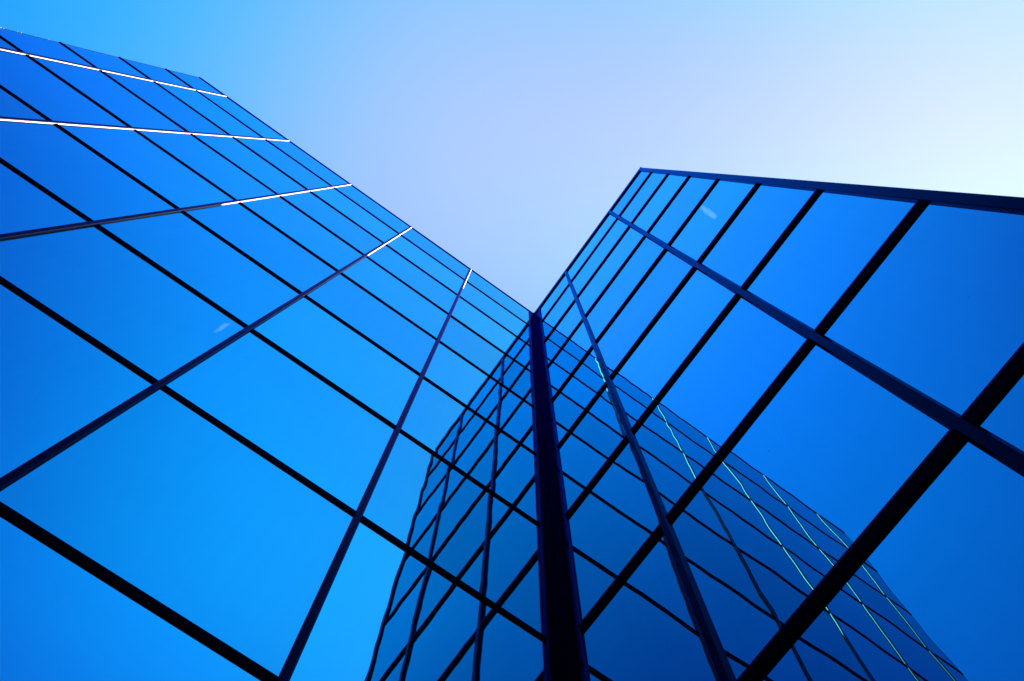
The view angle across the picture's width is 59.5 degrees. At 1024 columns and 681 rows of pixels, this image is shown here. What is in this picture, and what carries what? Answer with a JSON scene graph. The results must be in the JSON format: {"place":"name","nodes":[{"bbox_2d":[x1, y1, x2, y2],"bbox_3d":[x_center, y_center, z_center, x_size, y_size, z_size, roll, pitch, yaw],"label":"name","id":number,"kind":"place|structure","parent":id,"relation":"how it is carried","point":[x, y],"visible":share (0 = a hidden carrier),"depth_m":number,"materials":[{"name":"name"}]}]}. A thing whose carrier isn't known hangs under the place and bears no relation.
{"place":"outdoors","nodes":[
{"label":"outdoors","id":0,"kind":"place"},
{"bbox_2d":[0,0,1023,311],"label":"sky","id":1,"kind":"structure","parent":0,"point":[504,133],"materials":[{"name":"blue"}]},
{"bbox_3d":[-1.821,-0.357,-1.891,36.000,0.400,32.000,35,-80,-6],"label":"pavement","id":2,"kind":"structure","parent":0,"visible":0},
{"bbox_2d":[0,27,551,680],"bbox_3d":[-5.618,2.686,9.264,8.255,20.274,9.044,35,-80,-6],"label":"glass building","id":3,"kind":"structure","parent":2,"relation":"on","point":[266,401],"depth_m":6.30,"materials":[{"name":"glass"}]},
{"bbox_2d":[529,167,1023,680],"bbox_3d":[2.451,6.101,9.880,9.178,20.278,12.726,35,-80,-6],"label":"glass building","id":4,"kind":"structure","parent":2,"relation":"on","point":[779,429],"depth_m":5.09,"materials":[{"name":"glass"}]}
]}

